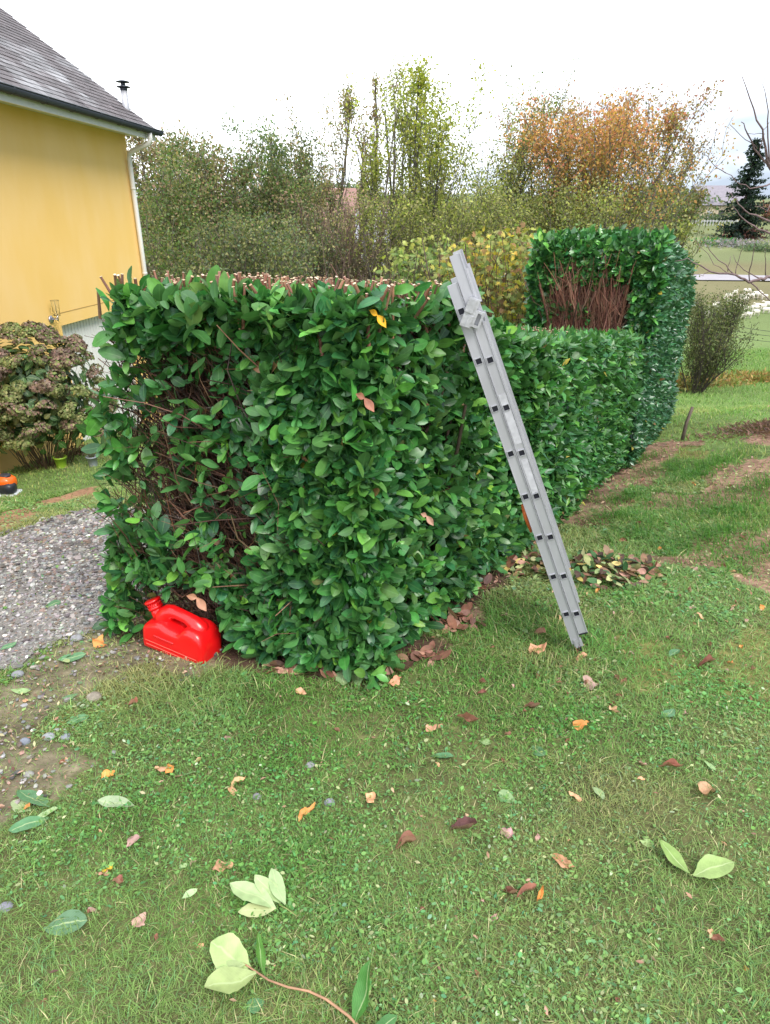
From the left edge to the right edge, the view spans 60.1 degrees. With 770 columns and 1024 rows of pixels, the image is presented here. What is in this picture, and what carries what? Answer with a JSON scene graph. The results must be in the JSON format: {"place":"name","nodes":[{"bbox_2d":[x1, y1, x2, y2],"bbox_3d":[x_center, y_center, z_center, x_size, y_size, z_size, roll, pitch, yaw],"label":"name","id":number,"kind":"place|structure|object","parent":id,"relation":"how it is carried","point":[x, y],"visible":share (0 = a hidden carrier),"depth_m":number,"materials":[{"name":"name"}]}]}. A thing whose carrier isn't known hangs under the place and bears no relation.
{"place":"outdoors","nodes":[
{"label":"outdoors","id":0,"kind":"place"},
{"bbox_2d":[0,507,183,668],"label":"driveway","id":1,"kind":"structure","parent":0,"point":[16,647],"depth_m":3.98,"materials":[{"name":"gravel"}]},
{"bbox_2d":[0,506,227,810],"bbox_3d":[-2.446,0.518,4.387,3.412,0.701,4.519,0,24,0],"label":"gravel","id":2,"kind":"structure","parent":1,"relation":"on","point":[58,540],"depth_m":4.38,"materials":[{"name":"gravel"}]},
{"bbox_2d":[0,194,769,1023],"bbox_3d":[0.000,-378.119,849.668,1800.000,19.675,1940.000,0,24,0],"label":"ground","id":3,"kind":"structure","parent":0,"point":[758,264],"depth_m":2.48,"materials":[{"name":"plant"}]},
{"bbox_2d":[0,901,13,912],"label":"stone","id":4,"kind":"object","parent":3,"relation":"on","point":[4,905],"visible":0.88,"depth_m":2.02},
{"bbox_2d":[0,473,22,496],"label":"garden power tool","id":5,"kind":"object","parent":3,"relation":"on","point":[8,483],"visible":0.95,"depth_m":7.40,"materials":[{"name":"orange plastic"}]},
{"bbox_2d":[11,670,23,677],"bbox_3d":[-1.752,0.774,3.173,0.057,0.029,0.048,0,24,0],"label":"stone","id":6,"kind":"object","parent":3,"relation":"on","point":[21,673],"visible":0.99,"depth_m":3.16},
{"bbox_2d":[10,688,30,693],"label":"fallen leaf","id":7,"kind":"object","parent":3,"relation":"on","point":[24,690],"visible":1,"depth_m":3.03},
{"bbox_2d":[11,798,30,812],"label":"fallen leaf","id":8,"kind":"object","parent":3,"relation":"on","point":[14,805],"visible":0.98,"depth_m":2.39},
{"bbox_2d":[8,816,48,832],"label":"fallen leaf","id":9,"kind":"object","parent":3,"relation":"on","point":[29,821],"visible":1,"depth_m":2.31,"materials":[{"name":"plant"}]},
{"bbox_2d":[17,790,49,806],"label":"fallen leaf","id":10,"kind":"object","parent":3,"relation":"on","point":[26,795],"visible":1,"depth_m":2.42,"materials":[{"name":"plant"}]},
{"bbox_2d":[38,807,57,816],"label":"fallen leaf","id":11,"kind":"object","parent":3,"relation":"on","point":[47,812],"visible":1,"depth_m":2.37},
{"bbox_2d":[42,732,55,740],"bbox_3d":[-1.389,0.928,2.748,0.054,0.028,0.044,0,24,0],"label":"stone","id":12,"kind":"object","parent":3,"relation":"on","point":[46,735],"visible":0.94,"depth_m":2.74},
{"bbox_2d":[51,449,66,468],"bbox_3d":[-4.379,-0.732,8.944,0.188,0.288,0.202,-10,26,-21],"label":"flower pot","id":13,"kind":"object","parent":3,"relation":"on","point":[60,460],"visible":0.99,"depth_m":8.91,"materials":[{"name":"plastic"}]},
{"bbox_2d":[0,320,119,470],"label":"hydrangea bush","id":14,"kind":"object","parent":3,"relation":"on","point":[42,400],"visible":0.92,"depth_m":8.38,"materials":[{"name":"green plant"}]},
{"bbox_2d":[43,909,87,935],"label":"fallen leaf","id":15,"kind":"object","parent":3,"relation":"on","point":[67,915],"visible":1,"depth_m":1.97,"materials":[{"name":"plant"}]},
{"bbox_2d":[57,652,85,661],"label":"fallen leaf","id":16,"kind":"object","parent":3,"relation":"on","point":[75,656],"visible":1,"depth_m":3.30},
{"bbox_2d":[62,442,87,456],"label":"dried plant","id":17,"kind":"object","parent":3,"relation":"on","point":[79,452],"visible":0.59,"depth_m":10.14,"materials":[{"name":"brown plant"}]},
{"bbox_2d":[67,714,88,723],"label":"fallen leaf","id":18,"kind":"object","parent":3,"relation":"on","point":[74,720],"visible":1,"depth_m":2.84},
{"bbox_2d":[0,8,163,472],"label":"yellow house","id":19,"kind":"structure","parent":3,"relation":"on","point":[70,230],"depth_m":10.42,"materials":[{"name":"paint"}]},
{"bbox_2d":[48,300,60,323],"bbox_3d":[-5.016,-3.038,10.105,0.183,0.343,0.128,2,24,5],"label":"wall lantern","id":20,"kind":"object","parent":19,"relation":"attached to","point":[55,308],"depth_m":10.07,"materials":[{"name":"metal"}]},
{"bbox_2d":[62,314,140,439],"bbox_3d":[-5.115,-2.352,12.074,0.032,2.360,2.490,2,24,5],"label":"garage door","id":21,"kind":"structure","parent":19,"relation":"in","point":[89,327],"depth_m":11.59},
{"bbox_2d":[82,452,97,466],"bbox_3d":[-3.942,-0.736,8.923,0.227,0.250,0.166,0,24,0],"label":"flower pot","id":22,"kind":"object","parent":3,"relation":"on","point":[91,459],"visible":0.82,"depth_m":8.90,"materials":[{"name":"plastic"}]},
{"bbox_2d":[86,691,101,702],"bbox_3d":[-1.308,0.833,2.991,0.064,0.050,0.058,-15,28,-31],"label":"stone","id":23,"kind":"object","parent":3,"relation":"on","point":[95,696],"visible":0.88,"depth_m":2.98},
{"bbox_2d":[92,634,106,647],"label":"fallen leaf","id":24,"kind":"object","parent":3,"relation":"on","point":[98,641],"visible":1,"depth_m":3.44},
{"bbox_2d":[101,769,114,777],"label":"fallen leaf","id":25,"kind":"object","parent":3,"relation":"on","point":[106,771],"visible":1,"depth_m":2.54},
{"bbox_2d":[98,795,133,806],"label":"fallen leaf","id":26,"kind":"object","parent":3,"relation":"on","point":[111,800],"visible":1,"depth_m":2.40,"materials":[{"name":"plant"}]},
{"bbox_2d":[112,874,122,884],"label":"fallen leaf","id":27,"kind":"object","parent":3,"relation":"on","point":[118,879],"visible":1,"depth_m":2.08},
{"bbox_2d":[126,834,141,846],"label":"fallen leaf","id":28,"kind":"object","parent":3,"relation":"on","point":[135,838],"visible":1,"depth_m":2.23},
{"bbox_2d":[131,912,145,926],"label":"fallen leaf","id":29,"kind":"object","parent":3,"relation":"on","point":[139,921],"visible":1,"depth_m":1.97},
{"bbox_2d":[143,596,221,663],"bbox_3d":[-1.038,0.599,3.371,0.396,0.310,0.174,10,26,22],"label":"jerrycan","id":30,"kind":"object","parent":3,"relation":"on","point":[174,630],"visible":0.94,"depth_m":3.31,"materials":[{"name":"red plastic"}]},
{"bbox_2d":[182,888,196,897],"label":"fallen leaf","id":31,"kind":"object","parent":3,"relation":"on","point":[190,892],"visible":0.99,"depth_m":2.06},
{"bbox_2d":[125,119,282,279],"bbox_3d":[-6.657,-8.718,23.113,6.423,8.780,5.712,17,29,33],"label":"bushy tree","id":32,"kind":"object","parent":3,"relation":"on","point":[141,157],"visible":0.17,"depth_m":20.94,"materials":[{"name":"green plant"}]},
{"bbox_2d":[139,189,280,384],"bbox_3d":[-4.998,-5.587,17.918,4.702,5.811,5.841,0,24,0],"label":"olive shrub","id":33,"kind":"object","parent":3,"relation":"on","point":[171,257],"visible":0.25,"depth_m":17.44,"materials":[{"name":"green plant"}]},
{"bbox_2d":[212,859,233,871],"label":"fallen leaf","id":34,"kind":"object","parent":3,"relation":"on","point":[217,866],"visible":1,"depth_m":2.15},
{"bbox_2d":[134,125,324,281],"bbox_3d":[-5.277,-7.750,21.054,6.358,8.095,6.847,12,26,25],"label":"bushy tree","id":35,"kind":"object","parent":3,"relation":"on","point":[171,198],"visible":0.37,"depth_m":19.93,"materials":[{"name":"green plant"}]},
{"bbox_2d":[231,776,245,786],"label":"fallen leaf","id":36,"kind":"object","parent":3,"relation":"on","point":[238,778],"visible":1,"depth_m":2.51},
{"bbox_2d":[208,128,292,268],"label":"bare tree","id":37,"kind":"object","parent":3,"relation":"on","point":[246,161],"visible":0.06,"depth_m":27.98,"materials":[{"name":"green plant"}]},
{"bbox_2d":[165,206,338,283],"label":"olive shrub","id":38,"kind":"object","parent":3,"relation":"on","point":[287,265],"visible":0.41,"depth_m":16.74,"materials":[{"name":"green plant"}]},
{"bbox_2d":[143,106,363,279],"bbox_3d":[-4.610,-9.514,24.565,7.607,8.932,7.058,0,24,0],"label":"bushy tree","id":39,"kind":"object","parent":3,"relation":"on","point":[274,152],"visible":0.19,"depth_m":22.37,"materials":[{"name":"green plant"}]},
{"bbox_2d":[245,998,263,1013],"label":"fallen leaf","id":40,"kind":"object","parent":3,"relation":"on","point":[255,1008],"visible":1,"depth_m":1.75,"materials":[{"name":"plant"}]},
{"bbox_2d":[230,868,296,916],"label":"leaf sprig","id":41,"kind":"object","parent":3,"relation":"on","point":[261,893],"visible":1,"depth_m":2.03,"materials":[{"name":"green plant"}]},
{"bbox_2d":[204,933,396,1023],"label":"cut branch","id":42,"kind":"object","parent":3,"relation":"on","point":[231,973],"visible":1,"depth_m":1.79,"materials":[{"name":"green plant"}]},
{"bbox_2d":[224,197,378,281],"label":"olive shrub","id":43,"kind":"object","parent":3,"relation":"on","point":[324,259],"visible":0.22,"depth_m":21.34,"materials":[{"name":"green plant"}]},
{"bbox_2d":[298,802,314,821],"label":"fallen leaf","id":44,"kind":"object","parent":3,"relation":"on","point":[309,809],"visible":0.99,"depth_m":2.36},
{"bbox_2d":[255,74,378,275],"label":"tall thin tree","id":45,"kind":"object","parent":3,"relation":"on","point":[345,117],"visible":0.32,"depth_m":25.62,"materials":[{"name":"green plant"}]},
{"bbox_2d":[323,188,359,256],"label":"brick house","id":46,"kind":"structure","parent":3,"relation":"on","point":[351,190],"depth_m":85.49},
{"bbox_2d":[335,670,351,684],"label":"fallen leaf","id":47,"kind":"object","parent":3,"relation":"on","point":[340,677],"visible":0.63,"depth_m":3.13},
{"bbox_2d":[275,184,418,283],"bbox_3d":[-1.246,-7.554,22.437,4.636,6.241,4.547,0,24,0],"label":"twiggy shrub","id":48,"kind":"object","parent":3,"relation":"on","point":[338,232],"visible":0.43,"depth_m":21.35,"materials":[{"name":"brown plant"}]},
{"bbox_2d":[310,63,402,282],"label":"tall thin tree","id":49,"kind":"object","parent":3,"relation":"on","point":[374,107],"visible":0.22,"depth_m":26.03,"materials":[{"name":"green plant"}]},
{"bbox_2d":[351,671,363,685],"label":"fallen leaf","id":50,"kind":"object","parent":3,"relation":"on","point":[355,681],"visible":0.59,"depth_m":3.12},
{"bbox_2d":[76,264,648,689],"bbox_3d":[0.604,-0.771,5.450,1.943,2.635,6.289,13,27,27],"label":"clipped hedge","id":51,"kind":"object","parent":3,"relation":"on","point":[302,480],"visible":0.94,"depth_m":3.04,"materials":[{"name":"green plant"}]},
{"bbox_2d":[186,594,206,610],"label":"caught leaf","id":52,"kind":"object","parent":51,"relation":"attached to","point":[201,604],"visible":1,"depth_m":2.69,"materials":[{"name":"plant"}]},
{"bbox_2d":[356,393,373,411],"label":"caught leaf","id":53,"kind":"object","parent":51,"relation":"hanging from","point":[369,404],"visible":1,"depth_m":2.44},
{"bbox_2d":[369,309,385,327],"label":"caught leaf","id":54,"kind":"object","parent":51,"relation":"attached to","point":[379,317],"visible":1,"depth_m":2.44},
{"bbox_2d":[421,512,433,525],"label":"caught leaf","id":55,"kind":"object","parent":51,"relation":"attached to","point":[429,519],"visible":1,"depth_m":3.10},
{"bbox_2d":[366,792,375,802],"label":"fallen leaf","id":56,"kind":"object","parent":3,"relation":"on","point":[369,799],"visible":1,"depth_m":2.43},
{"bbox_2d":[0,406,769,1014],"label":"leaf litter","id":57,"kind":"object","parent":3,"relation":"on","point":[432,650],"visible":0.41,"depth_m":3.40,"materials":[{"name":"plant"}]},
{"bbox_2d":[355,66,421,283],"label":"bare sapling","id":58,"kind":"object","parent":3,"relation":"on","point":[394,156],"visible":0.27,"depth_m":24.07,"materials":[{"name":"green plant"}]},
{"bbox_2d":[374,100,402,282],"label":"bare sapling","id":59,"kind":"object","parent":3,"relation":"on","point":[389,159],"visible":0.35,"depth_m":22.57,"materials":[{"name":"green plant"}]},
{"bbox_2d":[389,675,400,686],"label":"fallen leaf","id":60,"kind":"object","parent":3,"relation":"on","point":[396,679],"visible":1,"depth_m":3.10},
{"bbox_2d":[255,540,536,679],"bbox_3d":[0.425,0.540,4.085,0.714,0.438,2.684,16,28,32],"label":"dead leaf drift","id":61,"kind":"object","parent":3,"relation":"on","point":[453,620],"visible":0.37,"depth_m":3.35,"materials":[{"name":"plant"}]},
{"bbox_2d":[306,231,487,300],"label":"maple shrub","id":62,"kind":"object","parent":3,"relation":"on","point":[418,274],"visible":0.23,"depth_m":9.72,"materials":[{"name":"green plant"}]},
{"bbox_2d":[395,830,416,849],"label":"fallen leaf","id":63,"kind":"object","parent":3,"relation":"on","point":[407,836],"visible":1,"depth_m":2.23,"materials":[{"name":"plant"}]},
{"bbox_2d":[340,183,486,284],"bbox_3d":[0.759,-7.624,22.426,4.718,6.122,4.220,0,24,0],"label":"yellow shrub","id":64,"kind":"object","parent":3,"relation":"on","point":[444,225],"visible":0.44,"depth_m":21.26,"materials":[{"name":"green plant"}]},
{"bbox_2d":[337,46,496,280],"bbox_3d":[1.024,-10.614,24.195,5.644,10.970,6.324,0,24,0],"label":"ash tree","id":65,"kind":"object","parent":3,"relation":"on","point":[433,158],"visible":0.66,"depth_m":23.26,"materials":[{"name":"green plant"}]},
{"bbox_2d":[139,178,737,230],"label":"distant wood","id":66,"kind":"object","parent":3,"relation":"on","point":[693,192],"visible":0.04,"depth_m":130.81,"materials":[{"name":"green plant"}]},
{"bbox_2d":[431,752,453,757],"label":"fallen leaf","id":67,"kind":"object","parent":3,"relation":"on","point":[447,754],"visible":1,"depth_m":2.63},
{"bbox_2d":[349,163,559,320],"bbox_3d":[2.267,-8.368,23.773,7.495,7.188,6.688,7,25,15],"label":"yellow shrub","id":68,"kind":"object","parent":3,"relation":"on","point":[486,214],"visible":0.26,"depth_m":22.06,"materials":[{"name":"green plant"}]},
{"bbox_2d":[449,816,476,829],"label":"fallen leaf","id":69,"kind":"object","parent":3,"relation":"on","point":[464,822],"visible":1,"depth_m":2.28,"materials":[{"name":"plant"}]},
{"bbox_2d":[392,222,533,325],"bbox_3d":[1.614,-2.293,8.941,2.191,2.965,2.418,-20,31,-38],"label":"maple shrub","id":70,"kind":"object","parent":3,"relation":"on","point":[510,288],"visible":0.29,"depth_m":8.54,"materials":[{"name":"yellow plant"}]},
{"bbox_2d":[457,712,478,721],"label":"fallen leaf","id":71,"kind":"object","parent":3,"relation":"on","point":[467,717],"visible":1,"depth_m":2.79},
{"bbox_2d":[387,53,585,252],"bbox_3d":[4.209,-11.724,26.710,8.216,11.426,5.350,-7,25,-16],"label":"ash tree","id":72,"kind":"object","parent":3,"relation":"on","point":[510,175],"visible":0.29,"depth_m":25.55,"materials":[{"name":"green plant"}]},
{"bbox_2d":[498,789,514,802],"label":"fallen leaf","id":73,"kind":"object","parent":3,"relation":"on","point":[502,792],"visible":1,"depth_m":2.43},
{"bbox_2d":[500,827,514,837],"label":"fallen leaf","id":74,"kind":"object","parent":3,"relation":"on","point":[510,830],"visible":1,"depth_m":2.27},
{"bbox_2d":[501,886,517,894],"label":"fallen leaf","id":75,"kind":"object","parent":3,"relation":"on","point":[510,889],"visible":1,"depth_m":2.06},
{"bbox_2d":[447,249,587,652],"bbox_3d":[0.661,-0.226,3.213,0.768,1.928,0.421,3,24,7],"label":"aluminium ladder","id":76,"kind":"object","parent":3,"relation":"on","point":[537,511],"visible":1,"depth_m":3.04,"materials":[{"name":"grey metal"}]},
{"bbox_2d":[517,882,536,896],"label":"fallen leaf","id":77,"kind":"object","parent":3,"relation":"on","point":[528,886],"visible":1,"depth_m":2.06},
{"bbox_2d":[524,702,539,707],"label":"fallen leaf","id":78,"kind":"object","parent":3,"relation":"on","point":[531,705],"visible":1,"depth_m":2.90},
{"bbox_2d":[529,642,546,653],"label":"fallen leaf","id":79,"kind":"object","parent":3,"relation":"on","point":[536,647],"visible":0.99,"depth_m":3.42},
{"bbox_2d":[532,745,545,755],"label":"fallen leaf","id":80,"kind":"object","parent":3,"relation":"on","point":[539,753],"visible":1,"depth_m":2.64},
{"bbox_2d":[536,885,543,903],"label":"fallen leaf","id":81,"kind":"object","parent":3,"relation":"on","point":[540,893],"visible":1,"depth_m":2.06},
{"bbox_2d":[481,221,613,322],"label":"maple shrub","id":82,"kind":"object","parent":3,"relation":"on","point":[576,224],"visible":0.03,"depth_m":10.83,"materials":[{"name":"green plant"}]},
{"bbox_2d":[489,114,617,319],"bbox_3d":[6.480,-10.771,27.231,5.371,9.419,2.347,20,31,38],"label":"young tree","id":83,"kind":"object","parent":3,"relation":"on","point":[504,157],"visible":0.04,"depth_m":26.65,"materials":[{"name":"green plant"}]},
{"bbox_2d":[431,161,696,320],"bbox_3d":[5.436,-8.273,23.262,7.684,7.075,6.971,0,24,0],"label":"olive shrub","id":84,"kind":"object","parent":3,"relation":"on","point":[574,214],"visible":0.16,"depth_m":21.83,"materials":[{"name":"green plant"}]},
{"bbox_2d":[553,853,574,867],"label":"fallen leaf","id":85,"kind":"object","parent":3,"relation":"on","point":[566,861],"visible":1,"depth_m":2.15,"materials":[{"name":"plant"}]},
{"bbox_2d":[486,545,666,588],"bbox_3d":[1.279,0.388,4.490,1.267,0.278,0.678,4,24,10],"label":"clippings heap","id":86,"kind":"object","parent":3,"relation":"on","point":[589,559],"visible":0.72,"depth_m":4.41,"materials":[{"name":"green plant"}]},
{"bbox_2d":[573,719,588,730],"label":"fallen leaf","id":87,"kind":"object","parent":3,"relation":"on","point":[581,723],"visible":0.99,"depth_m":2.81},
{"bbox_2d":[583,675,598,690],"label":"fallen leaf","id":88,"kind":"object","parent":3,"relation":"on","point":[585,677],"visible":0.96,"depth_m":3.11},
{"bbox_2d":[485,75,724,255],"bbox_3d":[7.983,-10.944,26.188,8.356,10.422,6.057,0,24,0],"label":"oak tree","id":89,"kind":"object","parent":3,"relation":"on","point":[671,132],"visible":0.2,"depth_m":23.98,"materials":[{"name":"orange plant"}]},
{"bbox_2d":[521,223,697,468],"bbox_3d":[3.031,-2.153,8.986,1.791,3.219,4.177,12,26,24],"label":"tall hedge","id":90,"kind":"object","parent":3,"relation":"on","point":[637,279],"visible":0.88,"depth_m":7.50,"materials":[{"name":"green plant"}]},
{"bbox_2d":[493,91,739,231],"bbox_3d":[7.900,-9.855,24.283,8.809,9.597,6.828,7,25,15],"label":"oak tree","id":91,"kind":"object","parent":3,"relation":"on","point":[606,166],"visible":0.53,"depth_m":22.95,"materials":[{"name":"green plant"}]},
{"bbox_2d":[661,709,674,717],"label":"fallen leaf","id":92,"kind":"object","parent":3,"relation":"on","point":[671,713],"visible":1,"depth_m":2.88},
{"bbox_2d":[569,434,769,578],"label":"grass tussocks","id":93,"kind":"object","parent":3,"relation":"on","point":[756,504],"depth_m":5.75,"materials":[{"name":"plant"}]},
{"bbox_2d":[658,758,682,766],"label":"fallen leaf","id":94,"kind":"object","parent":3,"relation":"on","point":[672,762],"visible":1,"depth_m":2.55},
{"bbox_2d":[620,122,725,266],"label":"oak","id":95,"kind":"object","parent":3,"relation":"on","point":[691,213],"visible":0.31,"depth_m":27.42,"materials":[{"name":"green plant"}]},
{"bbox_2d":[668,216,699,276],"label":"olive shrub","id":96,"kind":"object","parent":3,"relation":"on","point":[683,229],"depth_m":17.77,"materials":[{"name":"green plant"}]},
{"bbox_2d":[680,407,693,440],"bbox_3d":[4.026,-1.130,8.889,0.104,0.565,0.048,0,24,0],"label":"wooden stake","id":97,"kind":"object","parent":3,"relation":"on","point":[686,424],"visible":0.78,"depth_m":8.86,"materials":[{"name":"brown wood"}]},
{"bbox_2d":[660,840,733,878],"bbox_3d":[0.995,1.126,2.127,0.219,0.039,0.090,8,25,18],"label":"leaf pair","id":98,"kind":"object","parent":3,"relation":"on","point":[709,866],"visible":1,"depth_m":2.12,"materials":[{"name":"green plant"}]},
{"bbox_2d":[694,654,714,667],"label":"fallen leaf","id":99,"kind":"object","parent":3,"relation":"on","point":[708,658],"visible":0.97,"depth_m":3.26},
{"bbox_2d":[698,781,715,795],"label":"fallen leaf","id":100,"kind":"object","parent":3,"relation":"on","point":[703,788],"visible":0.97,"depth_m":2.45,"materials":[{"name":"plant"}]},
{"bbox_2d":[653,417,769,450],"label":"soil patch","id":101,"kind":"object","parent":3,"relation":"on","point":[757,424],"visible":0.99,"depth_m":8.73,"materials":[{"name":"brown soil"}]},
{"bbox_2d":[707,934,724,940],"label":"fallen leaf","id":102,"kind":"object","parent":3,"relation":"on","point":[716,937],"visible":1,"depth_m":1.92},
{"bbox_2d":[687,185,750,219],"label":"farmhouse","id":103,"kind":"object","parent":3,"relation":"on","point":[720,190],"visible":0.29,"depth_m":133.40,"materials":[{"name":"paint"}]},
{"bbox_2d":[679,281,762,393],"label":"willow bush","id":104,"kind":"object","parent":3,"relation":"on","point":[702,325],"visible":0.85,"depth_m":16.74,"materials":[{"name":"green plant"}]},
{"bbox_2d":[675,75,769,300],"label":"bare fruit tree","id":105,"kind":"object","parent":3,"relation":"on","point":[767,160],"visible":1,"depth_m":4.38,"materials":[{"name":"brown plant"}]},
{"bbox_2d":[675,367,769,392],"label":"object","id":106,"kind":"object","parent":3,"relation":"on","point":[752,377],"visible":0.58,"depth_m":19.41,"materials":[{"name":"yellow plant"}]},
{"bbox_2d":[688,200,769,252],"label":"hillside scrub","id":107,"kind":"object","parent":3,"relation":"on","point":[735,243],"visible":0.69,"depth_m":98.83,"materials":[{"name":"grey plant"}]},
{"bbox_2d":[708,137,769,238],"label":"spruce tree","id":108,"kind":"object","parent":3,"relation":"on","point":[749,199],"visible":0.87,"depth_m":104.39,"materials":[{"name":"green plant"}]},
{"bbox_2d":[0,347,769,534],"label":"meadow grass","id":109,"kind":"structure","parent":0,"point":[717,408],"depth_m":10.02,"materials":[{"name":"plant"}]},
{"bbox_2d":[0,0,769,197],"label":"sky","id":110,"kind":"structure","parent":0,"point":[189,61],"materials":[{"name":"white"}]},
{"bbox_2d":[499,273,769,280],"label":"road","id":111,"kind":"structure","parent":0,"point":[717,277],"depth_m":71.52,"materials":[{"name":"asphalt"}]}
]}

